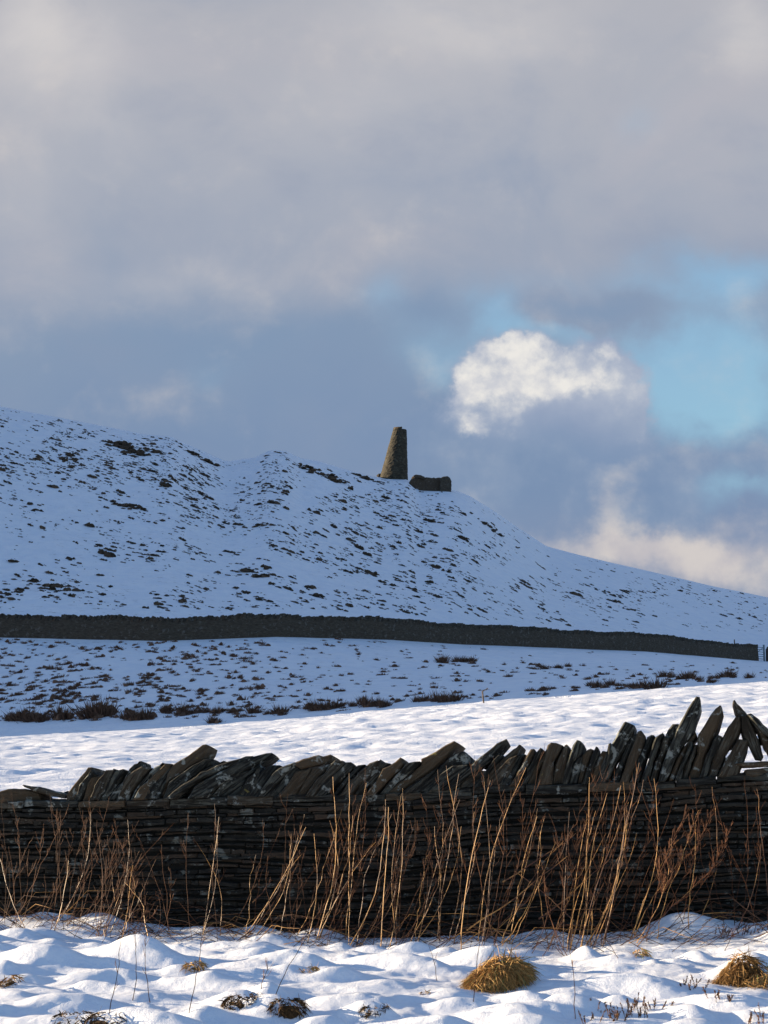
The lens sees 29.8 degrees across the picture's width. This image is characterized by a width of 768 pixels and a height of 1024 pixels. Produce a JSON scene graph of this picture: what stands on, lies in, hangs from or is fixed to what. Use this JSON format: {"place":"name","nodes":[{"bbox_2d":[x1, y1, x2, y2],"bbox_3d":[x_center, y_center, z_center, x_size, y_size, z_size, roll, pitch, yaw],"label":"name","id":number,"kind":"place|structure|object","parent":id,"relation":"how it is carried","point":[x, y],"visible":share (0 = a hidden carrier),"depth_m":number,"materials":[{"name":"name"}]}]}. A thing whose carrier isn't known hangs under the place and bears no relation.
{"place":"outdoors","nodes":[
{"label":"outdoors","id":0,"kind":"place"},
{"bbox_2d":[0,407,767,737],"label":"hill","id":1,"kind":"structure","parent":0,"point":[134,579],"depth_m":115.00,"materials":[{"name":"snow"}]},
{"bbox_2d":[0,705,41,721],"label":"rush clump","id":2,"kind":"object","parent":1,"relation":"on","point":[17,717],"visible":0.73,"depth_m":60.80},
{"bbox_2d":[16,713,44,722],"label":"rush clump","id":3,"kind":"object","parent":1,"relation":"on","point":[26,718],"visible":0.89,"depth_m":60.28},
{"bbox_2d":[27,708,53,721],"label":"rush clump","id":4,"kind":"object","parent":1,"relation":"on","point":[35,716],"visible":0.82,"depth_m":60.36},
{"bbox_2d":[32,714,50,722],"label":"rush clump","id":5,"kind":"object","parent":1,"relation":"on","point":[40,719],"visible":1,"depth_m":60.02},
{"bbox_2d":[26,578,84,590],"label":"heather patch","id":6,"kind":"object","parent":1,"relation":"on","point":[52,586],"visible":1,"depth_m":99.52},
{"bbox_2d":[42,701,69,720],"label":"rush clump","id":7,"kind":"object","parent":1,"relation":"on","point":[56,716],"visible":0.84,"depth_m":60.31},
{"bbox_2d":[57,706,80,719],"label":"rush clump","id":8,"kind":"object","parent":1,"relation":"on","point":[67,716],"visible":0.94,"depth_m":60.00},
{"bbox_2d":[61,694,117,718],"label":"rush clump","id":9,"kind":"object","parent":1,"relation":"on","point":[81,709],"visible":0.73,"depth_m":60.05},
{"bbox_2d":[73,699,116,718],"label":"rush clump","id":10,"kind":"object","parent":1,"relation":"on","point":[98,715],"visible":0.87,"depth_m":59.79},
{"bbox_2d":[92,700,119,716],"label":"rush clump","id":11,"kind":"object","parent":1,"relation":"on","point":[107,712],"visible":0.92,"depth_m":60.27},
{"bbox_2d":[97,549,115,556],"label":"heather clump","id":12,"kind":"object","parent":1,"relation":"on","point":[105,553],"visible":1,"depth_m":109.90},
{"bbox_2d":[111,502,145,509],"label":"heather patch","id":13,"kind":"object","parent":1,"relation":"on","point":[131,506],"visible":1,"depth_m":127.09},
{"bbox_2d":[119,709,138,720],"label":"rush clump","id":14,"kind":"object","parent":1,"relation":"on","point":[129,711],"visible":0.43,"depth_m":58.55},
{"bbox_2d":[125,708,146,720],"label":"rush clump","id":15,"kind":"object","parent":1,"relation":"on","point":[137,718],"visible":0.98,"depth_m":57.97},
{"bbox_2d":[101,440,171,455],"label":"heather patch","id":16,"kind":"object","parent":1,"relation":"on","point":[126,445],"visible":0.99,"depth_m":154.44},
{"bbox_2d":[123,704,157,720],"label":"rush clump","id":17,"kind":"object","parent":1,"relation":"on","point":[148,711],"visible":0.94,"depth_m":58.09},
{"bbox_2d":[143,712,155,719],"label":"rush clump","id":18,"kind":"object","parent":1,"relation":"on","point":[151,717],"visible":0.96,"depth_m":57.75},
{"bbox_2d":[159,481,171,486],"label":"heather clump","id":19,"kind":"object","parent":1,"relation":"on","point":[164,484],"visible":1,"depth_m":138.16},
{"bbox_2d":[157,702,176,712],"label":"rush clump","id":20,"kind":"object","parent":1,"relation":"on","point":[170,709],"visible":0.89,"depth_m":60.13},
{"bbox_2d":[165,701,191,713],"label":"rush clump","id":21,"kind":"object","parent":1,"relation":"on","point":[181,708],"visible":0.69,"depth_m":59.48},
{"bbox_2d":[189,705,206,713],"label":"rush clump","id":22,"kind":"object","parent":1,"relation":"on","point":[197,711],"visible":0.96,"depth_m":59.04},
{"bbox_2d":[178,446,219,465],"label":"heather patch","id":23,"kind":"object","parent":1,"relation":"on","point":[209,461],"visible":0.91,"depth_m":162.84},
{"bbox_2d":[204,714,219,723],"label":"rush clump","id":24,"kind":"object","parent":1,"relation":"on","point":[213,718],"visible":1,"depth_m":54.50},
{"bbox_2d":[208,705,224,713],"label":"rush clump","id":25,"kind":"object","parent":1,"relation":"on","point":[219,710],"visible":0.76,"depth_m":58.30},
{"bbox_2d":[243,704,262,713],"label":"rush clump","id":26,"kind":"object","parent":1,"relation":"on","point":[249,710],"visible":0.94,"depth_m":56.99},
{"bbox_2d":[251,573,271,577],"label":"heather clump","id":27,"kind":"object","parent":1,"relation":"on","point":[260,575],"visible":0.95,"depth_m":107.63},
{"bbox_2d":[266,703,292,714],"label":"rush clump","id":28,"kind":"object","parent":1,"relation":"on","point":[277,708],"visible":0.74,"depth_m":55.91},
{"bbox_2d":[270,709,289,715],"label":"rush clump","id":29,"kind":"object","parent":1,"relation":"on","point":[281,713],"visible":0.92,"depth_m":55.22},
{"bbox_2d":[303,695,324,709],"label":"rush clump","id":30,"kind":"object","parent":1,"relation":"on","point":[308,705],"visible":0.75,"depth_m":55.70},
{"bbox_2d":[292,463,353,489],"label":"heather patch","id":31,"kind":"object","parent":1,"relation":"on","point":[332,477],"visible":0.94,"depth_m":165.64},
{"bbox_2d":[311,697,338,710],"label":"rush clump","id":32,"kind":"object","parent":1,"relation":"on","point":[325,707],"visible":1,"depth_m":55.18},
{"bbox_2d":[326,699,346,708],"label":"rush clump","id":33,"kind":"object","parent":1,"relation":"on","point":[339,705],"visible":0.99,"depth_m":55.42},
{"bbox_2d":[347,699,358,706],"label":"rush clump","id":34,"kind":"object","parent":1,"relation":"on","point":[352,704],"visible":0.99,"depth_m":55.36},
{"bbox_2d":[354,695,370,704],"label":"rush clump","id":35,"kind":"object","parent":1,"relation":"on","point":[360,700],"visible":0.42,"depth_m":55.72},
{"bbox_2d":[356,696,372,707],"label":"rush clump","id":36,"kind":"object","parent":1,"relation":"on","point":[364,704],"visible":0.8,"depth_m":54.86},
{"bbox_2d":[351,473,383,483],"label":"heather patch","id":37,"kind":"object","parent":1,"relation":"on","point":[366,477],"visible":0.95,"depth_m":177.11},
{"bbox_2d":[364,570,377,576],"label":"heather clump","id":38,"kind":"object","parent":1,"relation":"on","point":[374,574],"visible":1,"depth_m":118.75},
{"bbox_2d":[367,694,383,706],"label":"rush clump","id":39,"kind":"object","parent":1,"relation":"on","point":[372,704],"visible":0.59,"depth_m":54.48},
{"bbox_2d":[0,613,758,660],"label":"field wall","id":40,"kind":"structure","parent":1,"relation":"on","point":[152,628],"depth_m":91.02,"materials":[{"name":"stone"}]},
{"bbox_2d":[748,643,764,660],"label":"field gate","id":41,"kind":"structure","parent":40,"relation":"attached to","point":[763,654],"depth_m":127.37,"materials":[{"name":"grey metal"}]},
{"bbox_2d":[0,410,765,630],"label":"heather cover","id":42,"kind":"object","parent":1,"relation":"on","point":[243,526],"visible":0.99,"depth_m":137.36,"materials":[{"name":"plant"}]},
{"bbox_2d":[0,637,767,721],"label":"moor grass","id":43,"kind":"structure","parent":1,"relation":"on","point":[224,653],"depth_m":73.64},
{"bbox_2d":[374,699,395,707],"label":"rush clump","id":44,"kind":"object","parent":1,"relation":"on","point":[383,705],"visible":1,"depth_m":53.52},
{"bbox_2d":[380,427,407,479],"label":"stone tower","id":45,"kind":"structure","parent":1,"relation":"on","point":[395,465],"depth_m":186.03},
{"bbox_2d":[414,693,431,701],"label":"rush clump","id":46,"kind":"object","parent":1,"relation":"on","point":[424,698],"visible":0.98,"depth_m":53.88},
{"bbox_2d":[409,474,451,491],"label":"ruined wall","id":47,"kind":"structure","parent":1,"relation":"on","point":[420,482],"depth_m":182.52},
{"bbox_2d":[429,689,450,701],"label":"rush clump","id":48,"kind":"object","parent":1,"relation":"on","point":[434,697],"visible":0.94,"depth_m":53.32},
{"bbox_2d":[434,658,450,663],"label":"rush clump","id":49,"kind":"object","parent":1,"relation":"on","point":[440,660],"visible":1,"depth_m":80.53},
{"bbox_2d":[435,692,457,702],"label":"rush clump","id":50,"kind":"object","parent":1,"relation":"on","point":[444,699],"visible":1,"depth_m":52.93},
{"bbox_2d":[443,691,466,700],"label":"rush clump","id":51,"kind":"object","parent":1,"relation":"on","point":[455,696],"visible":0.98,"depth_m":53.08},
{"bbox_2d":[450,655,467,662],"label":"rush clump","id":52,"kind":"object","parent":1,"relation":"on","point":[462,659],"visible":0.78,"depth_m":82.73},
{"bbox_2d":[469,512,519,547],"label":"heather patch","id":53,"kind":"object","parent":1,"relation":"on","point":[492,530],"visible":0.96,"depth_m":167.02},
{"bbox_2d":[588,678,602,687],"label":"rush clump","id":54,"kind":"object","parent":1,"relation":"on","point":[596,685],"visible":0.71,"depth_m":55.92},
{"bbox_2d":[601,678,615,684],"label":"rush clump","id":55,"kind":"object","parent":1,"relation":"on","point":[610,682],"visible":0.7,"depth_m":56.67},
{"bbox_2d":[624,678,651,688],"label":"rush clump","id":56,"kind":"object","parent":1,"relation":"on","point":[636,686],"visible":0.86,"depth_m":51.24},
{"bbox_2d":[638,677,668,689],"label":"rush clump","id":57,"kind":"object","parent":1,"relation":"on","point":[656,685],"visible":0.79,"depth_m":50.68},
{"bbox_2d":[655,669,672,677],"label":"rush clump","id":58,"kind":"object","parent":1,"relation":"on","point":[664,674],"visible":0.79,"depth_m":62.70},
{"bbox_2d":[672,669,698,679],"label":"rush clump","id":59,"kind":"object","parent":1,"relation":"on","point":[684,676],"visible":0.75,"depth_m":57.10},
{"bbox_2d":[714,668,738,677],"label":"rush clump","id":60,"kind":"object","parent":1,"relation":"on","point":[726,674],"visible":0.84,"depth_m":53.90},
{"bbox_2d":[744,672,756,678],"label":"rush clump","id":61,"kind":"object","parent":1,"relation":"on","point":[748,676],"visible":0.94,"depth_m":51.36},
{"bbox_2d":[0,912,767,1023],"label":"ground","id":62,"kind":"structure","parent":0,"point":[62,971],"depth_m":9.25,"materials":[{"name":"snow"}]},
{"bbox_2d":[0,974,25,987],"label":"grass tussock","id":63,"kind":"object","parent":62,"relation":"on","point":[10,982],"depth_m":8.92,"materials":[{"name":"plant"}]},
{"bbox_2d":[0,795,43,927],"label":"dead plant","id":64,"kind":"object","parent":62,"relation":"on","point":[4,875],"visible":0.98,"depth_m":12.43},
{"bbox_2d":[19,805,73,929],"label":"dead plant","id":65,"kind":"object","parent":62,"relation":"on","point":[57,877],"visible":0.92,"depth_m":12.18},
{"bbox_2d":[51,1010,93,1023],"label":"grass tussock","id":66,"kind":"object","parent":62,"relation":"on","point":[70,1014],"depth_m":7.86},
{"bbox_2d":[48,798,124,929],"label":"dead plant","id":67,"kind":"object","parent":62,"relation":"on","point":[67,906],"visible":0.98,"depth_m":12.28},
{"bbox_2d":[82,1005,126,1023],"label":"grass tussock","id":68,"kind":"object","parent":62,"relation":"on","point":[96,1021],"depth_m":7.76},
{"bbox_2d":[109,935,121,1012],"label":"bare twig","id":69,"kind":"object","parent":62,"relation":"on","point":[116,979],"visible":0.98,"depth_m":7.88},
{"bbox_2d":[73,873,162,940],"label":"dead plant","id":70,"kind":"object","parent":62,"relation":"on","point":[144,920],"visible":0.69,"depth_m":11.63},
{"bbox_2d":[74,821,173,939],"bbox_3d":[-2.116,3.063,11.946,0.739,0.971,1.041,0,-9,0],"label":"dead plant","id":71,"kind":"object","parent":62,"relation":"on","point":[121,895],"visible":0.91,"depth_m":11.92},
{"bbox_2d":[131,924,136,1000],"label":"bare twig","id":72,"kind":"object","parent":62,"relation":"on","point":[136,961],"visible":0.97,"depth_m":8.64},
{"bbox_2d":[142,930,150,1001],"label":"bare twig","id":73,"kind":"object","parent":62,"relation":"on","point":[145,966],"visible":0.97,"depth_m":8.56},
{"bbox_2d":[136,834,175,936],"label":"dead plant","id":74,"kind":"object","parent":62,"relation":"on","point":[159,890],"visible":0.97,"depth_m":12.18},
{"bbox_2d":[179,959,208,972],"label":"grass tussock","id":75,"kind":"object","parent":62,"relation":"on","point":[201,965],"depth_m":9.37,"materials":[{"name":"plant"}]},
{"bbox_2d":[189,923,204,1011],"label":"bare twig","id":76,"kind":"object","parent":62,"relation":"on","point":[198,966],"visible":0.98,"depth_m":8.05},
{"bbox_2d":[181,804,226,941],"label":"dead plant","id":77,"kind":"object","parent":62,"relation":"on","point":[211,877],"visible":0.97,"depth_m":12.12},
{"bbox_2d":[216,992,262,1009],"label":"grass tussock","id":78,"kind":"object","parent":62,"relation":"on","point":[239,1004],"depth_m":8.17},
{"bbox_2d":[226,819,303,938],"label":"dead plant","id":79,"kind":"object","parent":62,"relation":"on","point":[285,884],"visible":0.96,"depth_m":11.98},
{"bbox_2d":[266,994,310,1018],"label":"grass tussock","id":80,"kind":"object","parent":62,"relation":"on","point":[289,1012],"depth_m":8.01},
{"bbox_2d":[275,923,317,994],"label":"bare twig","id":81,"kind":"object","parent":62,"relation":"on","point":[293,958],"visible":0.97,"depth_m":8.24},
{"bbox_2d":[298,964,319,972],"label":"grass tussock","id":82,"kind":"object","parent":62,"relation":"on","point":[314,968],"depth_m":9.41,"materials":[{"name":"plant"}]},
{"bbox_2d":[280,796,350,942],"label":"dead plant","id":83,"kind":"object","parent":62,"relation":"on","point":[309,876],"visible":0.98,"depth_m":11.89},
{"bbox_2d":[315,786,386,946],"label":"dead plant","id":84,"kind":"object","parent":62,"relation":"on","point":[348,859],"visible":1,"depth_m":11.86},
{"bbox_2d":[319,788,413,947],"bbox_3d":[-0.146,2.900,11.698,0.799,1.304,0.523,0,-9,0],"label":"dead plant","id":85,"kind":"object","parent":62,"relation":"on","point":[382,908],"visible":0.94,"depth_m":11.71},
{"bbox_2d":[357,1001,390,1019],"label":"grass tussock","id":86,"kind":"object","parent":62,"relation":"on","point":[369,1011],"depth_m":7.95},
{"bbox_2d":[0,889,767,955],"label":"undergrowth","id":87,"kind":"object","parent":62,"relation":"on","point":[150,930],"visible":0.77,"depth_m":11.56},
{"bbox_2d":[515,871,573,920],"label":"fallen stalk","id":88,"kind":"object","parent":87,"relation":"on","point":[549,897],"visible":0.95,"depth_m":11.34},
{"bbox_2d":[0,696,767,937],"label":"dry stone wall","id":89,"kind":"structure","parent":62,"relation":"on","point":[244,794],"depth_m":12.08,"materials":[{"name":"stone"}]},
{"bbox_2d":[502,833,575,881],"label":"fallen stalk","id":90,"kind":"object","parent":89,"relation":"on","point":[535,861],"visible":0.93,"depth_m":11.41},
{"bbox_2d":[387,782,460,947],"bbox_3d":[0.289,2.873,11.706,0.643,1.343,0.352,2,-9,-12],"label":"dead plant","id":91,"kind":"object","parent":62,"relation":"on","point":[421,885],"visible":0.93,"depth_m":11.64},
{"bbox_2d":[418,766,479,942],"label":"dead plant","id":92,"kind":"object","parent":62,"relation":"on","point":[454,810],"visible":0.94,"depth_m":11.67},
{"bbox_2d":[473,900,487,1001],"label":"bare twig","id":93,"kind":"object","parent":62,"relation":"on","point":[478,951],"visible":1,"depth_m":8.43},
{"bbox_2d":[457,943,544,993],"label":"grass tussock","id":94,"kind":"object","parent":62,"relation":"on","point":[495,974],"depth_m":9.09,"materials":[{"name":"plant"}]},
{"bbox_2d":[461,747,544,949],"bbox_3d":[0.905,2.664,11.443,0.549,1.676,0.654,-5,-10,31],"label":"dead plant","id":95,"kind":"object","parent":62,"relation":"on","point":[484,940],"visible":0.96,"depth_m":11.44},
{"bbox_2d":[467,856,566,930],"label":"fallen stalk","id":96,"kind":"object","parent":62,"relation":"on","point":[512,899],"visible":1,"depth_m":11.40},
{"bbox_2d":[485,800,577,945],"bbox_3d":[1.157,2.889,11.519,0.802,1.166,0.410,0,-9,0],"label":"dead plant","id":97,"kind":"object","parent":62,"relation":"on","point":[515,911],"visible":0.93,"depth_m":11.51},
{"bbox_2d":[519,812,582,956],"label":"dead plant","id":98,"kind":"object","parent":62,"relation":"on","point":[564,890],"visible":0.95,"depth_m":11.26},
{"bbox_2d":[538,866,601,918],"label":"fallen stalk","id":99,"kind":"object","parent":62,"relation":"on","point":[569,896],"visible":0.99,"depth_m":11.31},
{"bbox_2d":[570,930,575,1018],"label":"bare twig","id":100,"kind":"object","parent":62,"relation":"on","point":[574,982],"visible":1,"depth_m":7.98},
{"bbox_2d":[552,765,651,951],"bbox_3d":[1.690,2.700,11.307,0.695,1.481,0.708,7,-11,-41],"label":"dead plant","id":101,"kind":"object","parent":62,"relation":"on","point":[616,877],"visible":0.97,"depth_m":11.30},
{"bbox_2d":[578,1004,629,1023],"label":"heather","id":102,"kind":"object","parent":62,"relation":"on","point":[617,1014],"visible":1,"depth_m":7.88,"materials":[{"name":"brown plant"}]},
{"bbox_2d":[590,998,647,1017],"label":"heather","id":103,"kind":"object","parent":62,"relation":"on","point":[630,1013],"visible":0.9,"depth_m":8.04,"materials":[{"name":"brown plant"}]},
{"bbox_2d":[595,778,673,943],"bbox_3d":[1.947,2.757,11.407,0.652,1.314,0.349,0,-9,0],"label":"dead plant","id":104,"kind":"object","parent":62,"relation":"on","point":[631,874],"visible":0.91,"depth_m":11.34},
{"bbox_2d":[632,948,651,957],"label":"grass tussock","id":105,"kind":"object","parent":62,"relation":"on","point":[645,953],"depth_m":10.22,"materials":[{"name":"plant"}]},
{"bbox_2d":[626,992,673,1010],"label":"heather","id":106,"kind":"object","parent":62,"relation":"on","point":[654,1001],"visible":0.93,"depth_m":8.32,"materials":[{"name":"brown plant"}]},
{"bbox_2d":[638,790,721,928],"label":"dead plant","id":107,"kind":"object","parent":62,"relation":"on","point":[690,863],"visible":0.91,"depth_m":11.30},
{"bbox_2d":[634,804,732,945],"bbox_3d":[2.275,2.806,11.219,0.972,1.086,0.518,2,-9,-12],"label":"dead plant","id":108,"kind":"object","parent":62,"relation":"on","point":[663,879],"visible":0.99,"depth_m":11.15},
{"bbox_2d":[679,973,709,989],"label":"heather","id":109,"kind":"object","parent":62,"relation":"on","point":[694,985],"visible":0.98,"depth_m":8.79,"materials":[{"name":"brown plant"}]},
{"bbox_2d":[702,987,732,1002],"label":"heather","id":110,"kind":"object","parent":62,"relation":"on","point":[729,998],"visible":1,"depth_m":8.23,"materials":[{"name":"brown plant"}]},
{"bbox_2d":[690,781,762,928],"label":"dead plant","id":111,"kind":"object","parent":62,"relation":"on","point":[730,863],"visible":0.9,"depth_m":11.28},
{"bbox_2d":[704,945,767,987],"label":"grass tussock","id":112,"kind":"object","parent":62,"relation":"on","point":[736,973],"depth_m":9.02,"materials":[{"name":"plant"}]},
{"bbox_2d":[715,922,762,938],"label":"heather","id":113,"kind":"object","parent":62,"relation":"on","point":[729,930],"visible":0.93,"depth_m":10.92,"materials":[{"name":"brown plant"}]},
{"bbox_2d":[725,790,767,929],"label":"dead plant","id":114,"kind":"object","parent":62,"relation":"on","point":[759,868],"visible":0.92,"depth_m":11.20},
{"bbox_2d":[734,960,767,989],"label":"grass tussock","id":115,"kind":"object","parent":62,"relation":"on","point":[757,981],"depth_m":8.89,"materials":[{"name":"plant"}]},
{"bbox_2d":[748,1003,763,1023],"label":"heather","id":116,"kind":"object","parent":62,"relation":"on","point":[751,1017],"visible":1,"depth_m":7.86,"materials":[{"name":"brown plant"}]},
{"bbox_2d":[0,681,767,798],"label":"field","id":117,"kind":"structure","parent":0,"point":[60,762],"depth_m":32.25,"materials":[{"name":"snow"}]},
{"bbox_2d":[0,0,767,596],"label":"sky","id":118,"kind":"structure","parent":0,"point":[526,240],"materials":[{"name":"grey"}]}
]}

